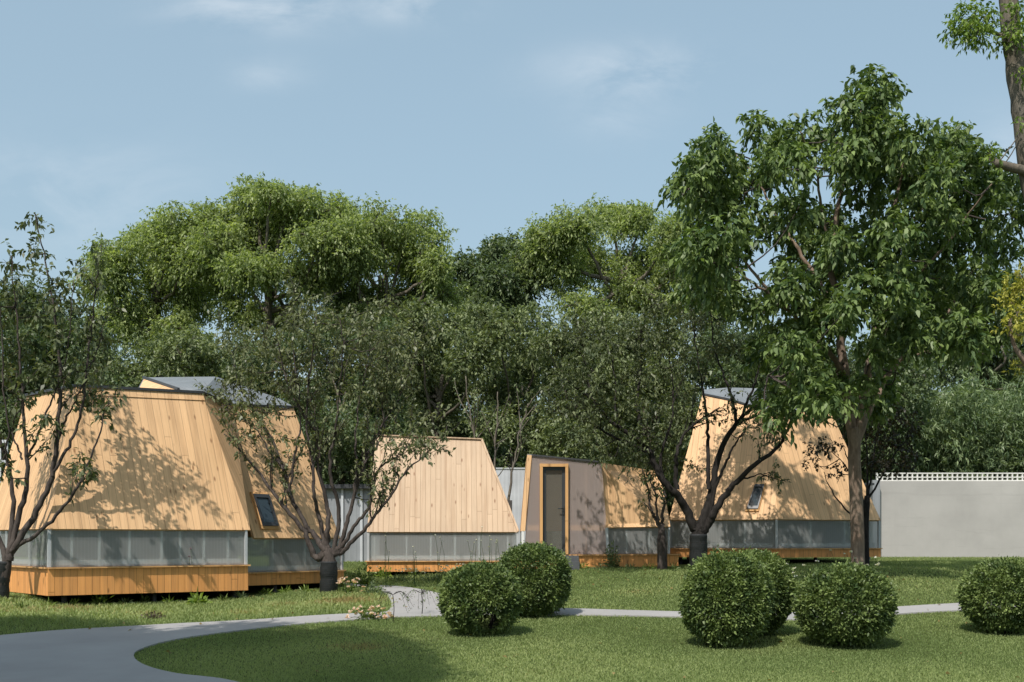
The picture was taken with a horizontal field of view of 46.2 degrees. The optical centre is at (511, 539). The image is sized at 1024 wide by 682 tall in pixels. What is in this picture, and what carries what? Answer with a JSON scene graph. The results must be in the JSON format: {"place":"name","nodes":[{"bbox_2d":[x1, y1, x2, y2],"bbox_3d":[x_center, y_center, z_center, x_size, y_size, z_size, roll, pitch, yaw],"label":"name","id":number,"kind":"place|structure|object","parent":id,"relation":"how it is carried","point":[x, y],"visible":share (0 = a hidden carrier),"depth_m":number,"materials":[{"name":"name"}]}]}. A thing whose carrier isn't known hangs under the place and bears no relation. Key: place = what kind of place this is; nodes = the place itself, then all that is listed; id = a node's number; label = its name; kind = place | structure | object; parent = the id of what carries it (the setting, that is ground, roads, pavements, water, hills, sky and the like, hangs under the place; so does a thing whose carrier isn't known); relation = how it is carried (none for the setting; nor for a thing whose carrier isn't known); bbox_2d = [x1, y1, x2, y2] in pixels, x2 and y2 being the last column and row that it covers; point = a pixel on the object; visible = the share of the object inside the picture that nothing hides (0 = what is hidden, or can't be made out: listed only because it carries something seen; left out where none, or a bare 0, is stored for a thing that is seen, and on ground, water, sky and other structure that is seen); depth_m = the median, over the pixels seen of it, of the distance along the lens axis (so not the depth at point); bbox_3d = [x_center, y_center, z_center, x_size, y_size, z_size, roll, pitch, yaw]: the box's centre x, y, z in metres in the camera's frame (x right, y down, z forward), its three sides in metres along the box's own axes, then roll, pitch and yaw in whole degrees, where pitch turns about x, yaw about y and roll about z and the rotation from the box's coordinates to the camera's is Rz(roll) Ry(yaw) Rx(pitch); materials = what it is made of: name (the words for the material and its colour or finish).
{"place":"outdoors","nodes":[
{"label":"outdoors","id":0,"kind":"place"},
{"bbox_2d":[140,611,165,619],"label":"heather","id":1,"kind":"object","parent":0,"point":[153,615],"visible":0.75,"depth_m":19.56,"materials":[{"name":"green plant"}]},
{"bbox_2d":[340,583,439,611],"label":"side path","id":2,"kind":"structure","parent":0,"point":[399,606],"depth_m":22.21,"materials":[{"name":"concrete"}]},
{"bbox_2d":[408,588,438,612],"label":"weeping rose","id":3,"kind":"object","parent":2,"relation":"on","point":[423,592],"visible":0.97,"depth_m":19.83,"materials":[{"name":"green plant"}]},
{"bbox_2d":[0,601,1015,681],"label":"path","id":4,"kind":"structure","parent":0,"point":[102,654],"depth_m":16.33,"materials":[{"name":"concrete"}]},
{"bbox_2d":[0,543,1023,681],"bbox_3d":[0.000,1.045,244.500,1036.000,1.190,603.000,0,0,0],"label":"ground","id":5,"kind":"structure","parent":0,"point":[177,596],"depth_m":16.95,"materials":[{"name":"green plant"}]},
{"bbox_2d":[0,440,7,557],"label":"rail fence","id":6,"kind":"object","parent":5,"relation":"on","point":[4,461],"visible":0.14,"depth_m":30.02,"materials":[{"name":"grey metal"}]},
{"bbox_2d":[13,600,27,607],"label":"weed tuft","id":7,"kind":"object","parent":5,"relation":"on","point":[19,603],"visible":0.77,"depth_m":20.47,"materials":[{"name":"green plant"}]},
{"bbox_2d":[0,274,108,556],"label":"evergreen tree","id":8,"kind":"object","parent":5,"relation":"on","point":[37,340],"visible":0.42,"depth_m":41.98,"materials":[{"name":"green plant"}]},
{"bbox_2d":[0,212,126,598],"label":"cherry tree","id":9,"kind":"object","parent":5,"relation":"on","point":[15,542],"visible":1,"depth_m":21.23,"materials":[{"name":"green plant"}]},
{"bbox_2d":[64,598,81,604],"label":"weed tuft","id":10,"kind":"object","parent":5,"relation":"on","point":[75,601],"visible":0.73,"depth_m":21.73,"materials":[{"name":"green plant"}]},
{"bbox_2d":[39,318,138,388],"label":"tree","id":11,"kind":"object","parent":5,"relation":"on","point":[115,378],"visible":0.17,"depth_m":40.05,"materials":[{"name":"green plant"}]},
{"bbox_2d":[91,550,110,602],"bbox_3d":[-7.645,0.720,22.263,0.478,1.057,0.363,0,0,-12],"label":"flowering plant","id":12,"kind":"object","parent":5,"relation":"on","point":[96,566],"visible":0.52,"depth_m":22.20,"materials":[{"name":"green plant"}]},
{"bbox_2d":[89,594,116,604],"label":"leafy plant","id":13,"kind":"object","parent":5,"relation":"on","point":[98,601],"visible":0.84,"depth_m":22.02,"materials":[{"name":"green plant"}]},
{"bbox_2d":[116,598,134,604],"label":"weed tuft","id":14,"kind":"object","parent":5,"relation":"on","point":[124,601],"visible":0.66,"depth_m":22.22,"materials":[{"name":"green plant"}]},
{"bbox_2d":[137,594,150,602],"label":"weed tuft","id":15,"kind":"object","parent":5,"relation":"on","point":[144,599],"visible":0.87,"depth_m":22.69,"materials":[{"name":"green plant"}]},
{"bbox_2d":[65,200,225,359],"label":"willow tree","id":16,"kind":"object","parent":5,"relation":"on","point":[159,240],"visible":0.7,"depth_m":51.97,"materials":[{"name":"green plant"}]},
{"bbox_2d":[89,323,237,386],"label":"tree","id":17,"kind":"object","parent":5,"relation":"on","point":[159,360],"visible":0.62,"depth_m":37.99,"materials":[{"name":"green plant"}]},
{"bbox_2d":[0,376,345,602],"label":"timber cabin","id":18,"kind":"object","parent":5,"relation":"on","point":[161,498],"visible":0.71,"depth_m":23.42,"materials":[{"name":"beige wood"}]},
{"bbox_2d":[250,492,279,529],"bbox_3d":[-5.195,-0.605,25.202,0.410,0.802,0.495,0,0,38],"label":"skylight window","id":19,"kind":"structure","parent":18,"relation":"in","point":[262,503],"depth_m":25.15,"materials":[{"name":"blue glass"}]},
{"bbox_2d":[187,548,195,599],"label":"flowering plant","id":20,"kind":"object","parent":5,"relation":"on","point":[189,556],"visible":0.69,"depth_m":23.05,"materials":[{"name":"green plant"}]},
{"bbox_2d":[185,586,211,604],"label":"leafy plant","id":21,"kind":"object","parent":5,"relation":"on","point":[193,600],"visible":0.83,"depth_m":22.25,"materials":[{"name":"green plant"}]},
{"bbox_2d":[217,593,230,600],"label":"weed tuft","id":22,"kind":"object","parent":5,"relation":"on","point":[226,596],"visible":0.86,"depth_m":23.07,"materials":[{"name":"green plant"}]},
{"bbox_2d":[233,590,245,598],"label":"weed tuft","id":23,"kind":"object","parent":5,"relation":"on","point":[238,594],"visible":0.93,"depth_m":23.57,"materials":[{"name":"green plant"}]},
{"bbox_2d":[258,587,273,594],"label":"weed tuft","id":24,"kind":"object","parent":5,"relation":"on","point":[265,591],"visible":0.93,"depth_m":24.29,"materials":[{"name":"green plant"}]},
{"bbox_2d":[172,171,380,546],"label":"willow tree","id":25,"kind":"object","parent":5,"relation":"on","point":[281,216],"visible":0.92,"depth_m":50.56,"materials":[{"name":"green plant"}]},
{"bbox_2d":[276,586,292,593],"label":"weed tuft","id":26,"kind":"object","parent":5,"relation":"on","point":[282,590],"visible":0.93,"depth_m":24.43,"materials":[{"name":"green plant"}]},
{"bbox_2d":[299,584,311,592],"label":"weed tuft","id":27,"kind":"object","parent":5,"relation":"on","point":[305,588],"visible":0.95,"depth_m":24.15,"materials":[{"name":"green plant"}]},
{"bbox_2d":[217,310,414,483],"bbox_3d":[-6.291,-3.408,38.540,8.736,8.222,5.470,0,0,40],"label":"tree","id":28,"kind":"object","parent":5,"relation":"on","point":[344,463],"visible":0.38,"depth_m":37.08,"materials":[{"name":"green plant"}]},
{"bbox_2d":[193,268,464,592],"bbox_3d":[-3.723,-2.201,23.927,5.653,6.581,3.520,0,0,0],"label":"cherry tree","id":29,"kind":"object","parent":5,"relation":"on","point":[326,555],"visible":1,"depth_m":23.95,"materials":[{"name":"green plant"}]},
{"bbox_2d":[336,576,365,593],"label":"rose bush","id":30,"kind":"object","parent":5,"relation":"on","point":[349,586],"visible":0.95,"depth_m":23.62,"materials":[{"name":"green plant"}]},
{"bbox_2d":[324,484,378,561],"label":"fence","id":31,"kind":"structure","parent":5,"relation":"on","point":[357,551],"depth_m":36.00,"materials":[{"name":"white metal"}]},
{"bbox_2d":[352,562,379,586],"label":"shrub","id":32,"kind":"object","parent":5,"relation":"on","point":[362,581],"visible":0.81,"depth_m":25.60,"materials":[{"name":"green plant"}]},
{"bbox_2d":[345,605,394,619],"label":"rose bush","id":33,"kind":"object","parent":5,"relation":"on","point":[371,614],"visible":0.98,"depth_m":19.31,"materials":[{"name":"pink plant"}]},
{"bbox_2d":[361,580,383,592],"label":"shrub","id":34,"kind":"object","parent":5,"relation":"on","point":[371,590],"visible":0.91,"depth_m":23.40,"materials":[{"name":"green plant"}]},
{"bbox_2d":[373,566,392,577],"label":"shrub","id":35,"kind":"object","parent":5,"relation":"on","point":[381,573],"visible":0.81,"depth_m":28.66,"materials":[{"name":"green plant"}]},
{"bbox_2d":[300,191,471,427],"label":"willow tree","id":36,"kind":"object","parent":5,"relation":"on","point":[418,266],"visible":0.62,"depth_m":51.24,"materials":[{"name":"green plant"}]},
{"bbox_2d":[382,532,390,586],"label":"flowering plant","id":37,"kind":"object","parent":5,"relation":"on","point":[386,582],"visible":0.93,"depth_m":24.99,"materials":[{"name":"green plant"}]},
{"bbox_2d":[378,589,412,620],"bbox_3d":[-1.838,1.056,19.017,0.580,0.536,0.487,0,0,0],"label":"weeping rose","id":38,"kind":"object","parent":5,"relation":"on","point":[387,592],"visible":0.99,"depth_m":19.01,"materials":[{"name":"green plant"}]},
{"bbox_2d":[376,566,421,581],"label":"flowering plant","id":39,"kind":"object","parent":5,"relation":"on","point":[399,578],"visible":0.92,"depth_m":27.33,"materials":[{"name":"green plant"}]},
{"bbox_2d":[410,546,419,586],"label":"flowering plant","id":40,"kind":"object","parent":5,"relation":"on","point":[414,570],"visible":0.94,"depth_m":24.70,"materials":[{"name":"green plant"}]},
{"bbox_2d":[415,565,446,580],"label":"flowering plant","id":41,"kind":"object","parent":5,"relation":"on","point":[432,578],"visible":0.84,"depth_m":26.70,"materials":[{"name":"green plant"}]},
{"bbox_2d":[0,403,864,556],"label":"undergrowth","id":42,"kind":"object","parent":5,"relation":"on","point":[38,540],"visible":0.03,"depth_m":44.27,"materials":[{"name":"green plant"}]},
{"bbox_2d":[434,534,443,583],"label":"flowering plant","id":43,"kind":"object","parent":5,"relation":"on","point":[437,581],"visible":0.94,"depth_m":25.52,"materials":[{"name":"green plant"}]},
{"bbox_2d":[365,434,518,574],"bbox_3d":[-1.673,-0.827,31.000,3.754,3.619,4.499,0,0,0],"label":"timber cabin","id":44,"kind":"object","parent":5,"relation":"on","point":[455,501],"visible":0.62,"depth_m":29.42,"materials":[{"name":"beige wood"}]},
{"bbox_2d":[375,289,509,436],"bbox_3d":[-2.596,-3.880,40.452,5.078,9.008,6.107,0,0,0],"label":"tree","id":45,"kind":"object","parent":5,"relation":"on","point":[468,364],"visible":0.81,"depth_m":38.98,"materials":[{"name":"green plant"}]},
{"bbox_2d":[380,418,528,467],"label":"thicket tree","id":46,"kind":"object","parent":5,"relation":"on","point":[502,451],"visible":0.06,"depth_m":41.72,"materials":[{"name":"green plant"}]},
{"bbox_2d":[452,376,498,437],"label":"sapling","id":47,"kind":"object","parent":5,"relation":"on","point":[470,417],"visible":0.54,"depth_m":34.46,"materials":[{"name":"green plant"}]},
{"bbox_2d":[436,558,523,636],"bbox_3d":[-0.461,0.837,17.274,1.299,1.160,1.330,0,0,0],"label":"round bush","id":48,"kind":"object","parent":5,"relation":"on","point":[457,590],"visible":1,"depth_m":16.96,"materials":[{"name":"green plant"}]},
{"bbox_2d":[480,526,489,562],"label":"flowering plant","id":49,"kind":"object","parent":5,"relation":"on","point":[482,549],"visible":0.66,"depth_m":25.75,"materials":[{"name":"green plant"}]},
{"bbox_2d":[480,392,521,475],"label":"sapling","id":50,"kind":"object","parent":5,"relation":"on","point":[494,438],"visible":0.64,"depth_m":34.88,"materials":[{"name":"green plant"}]},
{"bbox_2d":[448,224,554,366],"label":"evergreen tree","id":51,"kind":"object","parent":5,"relation":"on","point":[488,276],"visible":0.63,"depth_m":54.24,"materials":[{"name":"green plant"}]},
{"bbox_2d":[454,294,564,467],"bbox_3d":[0.048,-3.807,41.016,4.110,8.792,6.916,0,0,0],"label":"tree","id":52,"kind":"object","parent":5,"relation":"on","point":[510,330],"visible":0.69,"depth_m":39.66,"materials":[{"name":"green plant"}]},
{"bbox_2d":[4,331,1015,548],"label":"wood","id":53,"kind":"object","parent":5,"relation":"on","point":[537,388],"visible":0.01,"depth_m":61.58,"materials":[{"name":"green plant"}]},
{"bbox_2d":[496,468,526,547],"bbox_3d":[-0.152,-0.742,37.980,1.803,3.084,0.140,0,0,0],"label":"board fence","id":54,"kind":"object","parent":5,"relation":"on","point":[516,495],"visible":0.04,"depth_m":37.97,"materials":[{"name":"metal"}]},
{"bbox_2d":[501,383,548,499],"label":"sapling","id":55,"kind":"object","parent":5,"relation":"on","point":[518,450],"visible":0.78,"depth_m":35.28,"materials":[{"name":"green plant"}]},
{"bbox_2d":[494,540,574,617],"bbox_3d":[0.339,0.655,19.607,1.411,1.301,1.428,0,0,0],"label":"round bush","id":56,"kind":"object","parent":5,"relation":"on","point":[554,584],"visible":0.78,"depth_m":19.21,"materials":[{"name":"green plant"}]},
{"bbox_2d":[521,310,648,464],"bbox_3d":[2.392,-3.448,39.142,4.272,8.104,5.937,0,0,0],"label":"tree","id":57,"kind":"object","parent":5,"relation":"on","point":[553,341],"visible":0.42,"depth_m":37.39,"materials":[{"name":"green plant"}]},
{"bbox_2d":[602,540,621,567],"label":"shrub","id":58,"kind":"object","parent":5,"relation":"on","point":[612,563],"visible":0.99,"depth_m":28.52,"materials":[{"name":"green plant"}]},
{"bbox_2d":[505,192,746,353],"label":"willow tree","id":59,"kind":"object","parent":5,"relation":"on","point":[566,250],"visible":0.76,"depth_m":53.86,"materials":[{"name":"green plant"}]},
{"bbox_2d":[594,306,705,485],"bbox_3d":[4.389,-3.572,39.932,4.238,8.337,6.609,0,0,0],"label":"tree","id":60,"kind":"object","parent":5,"relation":"on","point":[681,403],"visible":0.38,"depth_m":38.80,"materials":[{"name":"green plant"}]},
{"bbox_2d":[520,264,791,565],"bbox_3d":[3.481,-2.931,27.028,6.484,7.401,3.736,0,0,-21],"label":"cherry tree","id":61,"kind":"object","parent":5,"relation":"on","point":[699,530],"visible":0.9,"depth_m":27.23,"materials":[{"name":"green plant"}]},
{"bbox_2d":[627,436,684,569],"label":"cherry tree","id":62,"kind":"object","parent":5,"relation":"on","point":[661,552],"visible":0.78,"depth_m":28.02,"materials":[{"name":"green plant"}]},
{"bbox_2d":[520,388,882,569],"bbox_3d":[4.538,-1.672,31.699,9.787,4.936,5.633,0,0,-13],"label":"timber cabin","id":63,"kind":"object","parent":5,"relation":"on","point":[578,512],"visible":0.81,"depth_m":30.28,"materials":[{"name":"beige wood"}]},
{"bbox_2d":[543,467,564,553],"bbox_3d":[1.006,-0.705,28.778,0.553,2.106,0.137,0,0,0],"label":"door","id":64,"kind":"structure","parent":63,"relation":"in","point":[544,468],"depth_m":28.80,"materials":[{"name":"brown wood"}]},
{"bbox_2d":[745,483,765,511],"bbox_3d":[6.046,-1.052,29.770,0.331,0.741,0.532,0,0,40],"label":"skylight window","id":65,"kind":"structure","parent":63,"relation":"in","point":[755,499],"depth_m":29.71,"materials":[{"name":"blue glass"}]},
{"bbox_2d":[676,545,777,647],"bbox_3d":[2.905,0.758,16.187,1.378,1.421,1.412,0,0,0],"label":"round bush","id":66,"kind":"object","parent":5,"relation":"on","point":[730,617],"visible":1,"depth_m":15.81,"materials":[{"name":"green plant"}]},
{"bbox_2d":[714,546,796,636],"bbox_3d":[3.510,0.747,17.297,1.215,1.338,1.221,0,0,0],"label":"round bush","id":67,"kind":"object","parent":5,"relation":"on","point":[779,570],"visible":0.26,"depth_m":16.98,"materials":[{"name":"green plant"}]},
{"bbox_2d":[678,317,834,401],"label":"tree","id":68,"kind":"object","parent":5,"relation":"on","point":[715,378],"visible":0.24,"depth_m":40.02,"materials":[{"name":"green plant"}]},
{"bbox_2d":[786,563,805,591],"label":"flowering plant","id":69,"kind":"object","parent":5,"relation":"on","point":[795,575],"visible":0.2,"depth_m":21.90,"materials":[{"name":"green plant"}]},
{"bbox_2d":[655,63,1023,564],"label":"broadleaf tree","id":70,"kind":"object","parent":5,"relation":"on","point":[872,149],"visible":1,"depth_m":22.98,"materials":[{"name":"green plant"}]},
{"bbox_2d":[790,559,903,647],"bbox_3d":[4.496,0.868,16.207,1.476,1.236,1.483,0,0,0],"label":"round bush","id":71,"kind":"object","parent":5,"relation":"on","point":[823,620],"visible":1,"depth_m":15.78,"materials":[{"name":"green plant"}]},
{"bbox_2d":[815,550,879,583],"bbox_3d":[6.622,0.542,23.535,1.228,0.708,0.750,0,0,0],"label":"flowering plant","id":72,"kind":"object","parent":5,"relation":"on","point":[875,557],"visible":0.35,"depth_m":23.64,"materials":[{"name":"green plant"}]},
{"bbox_2d":[801,403,923,565],"bbox_3d":[8.320,-1.536,28.769,3.219,4.348,1.819,0,0,-8],"label":"maple tree","id":73,"kind":"object","parent":5,"relation":"on","point":[866,498],"visible":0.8,"depth_m":28.62,"materials":[{"name":"green plant"}]},
{"bbox_2d":[864,483,873,559],"bbox_3d":[9.746,-0.463,33.000,0.340,2.186,0.340,0,0,0],"label":"gate post","id":74,"kind":"object","parent":5,"relation":"on","point":[869,521],"visible":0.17,"depth_m":32.91,"materials":[{"name":"black metal"}]},
{"bbox_2d":[824,332,940,482],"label":"tree","id":75,"kind":"object","parent":5,"relation":"on","point":[911,376],"visible":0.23,"depth_m":40.62,"materials":[{"name":"green plant"}]},
{"bbox_2d":[841,366,1023,482],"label":"bamboo grove","id":76,"kind":"object","parent":5,"relation":"on","point":[962,434],"visible":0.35,"depth_m":41.44,"materials":[{"name":"green plant"}]},
{"bbox_2d":[869,473,1023,556],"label":"garden wall","id":77,"kind":"structure","parent":5,"relation":"on","point":[953,518],"depth_m":39.50,"materials":[{"name":"white concrete"}]},
{"bbox_2d":[913,264,1023,402],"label":"tree","id":78,"kind":"object","parent":5,"relation":"on","point":[997,365],"visible":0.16,"depth_m":46.77,"materials":[{"name":"green plant"}]},
{"bbox_2d":[937,0,1023,199],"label":"shade tree","id":79,"kind":"object","parent":5,"relation":"on","point":[1010,34],"visible":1,"depth_m":21.81,"materials":[{"name":"green plant"}]},
{"bbox_2d":[955,555,1023,634],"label":"round bush","id":80,"kind":"object","parent":5,"relation":"on","point":[974,592],"visible":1,"depth_m":17.16,"materials":[{"name":"green plant"}]},
{"bbox_2d":[988,262,1023,375],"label":"golden tree","id":81,"kind":"object","parent":5,"relation":"on","point":[1017,287],"visible":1,"depth_m":19.47,"materials":[{"name":"yellow plant"}]},
{"bbox_2d":[0,0,1023,540],"label":"sky","id":82,"kind":"structure","parent":0,"point":[488,114],"materials":[{"name":"blue"}]}
]}

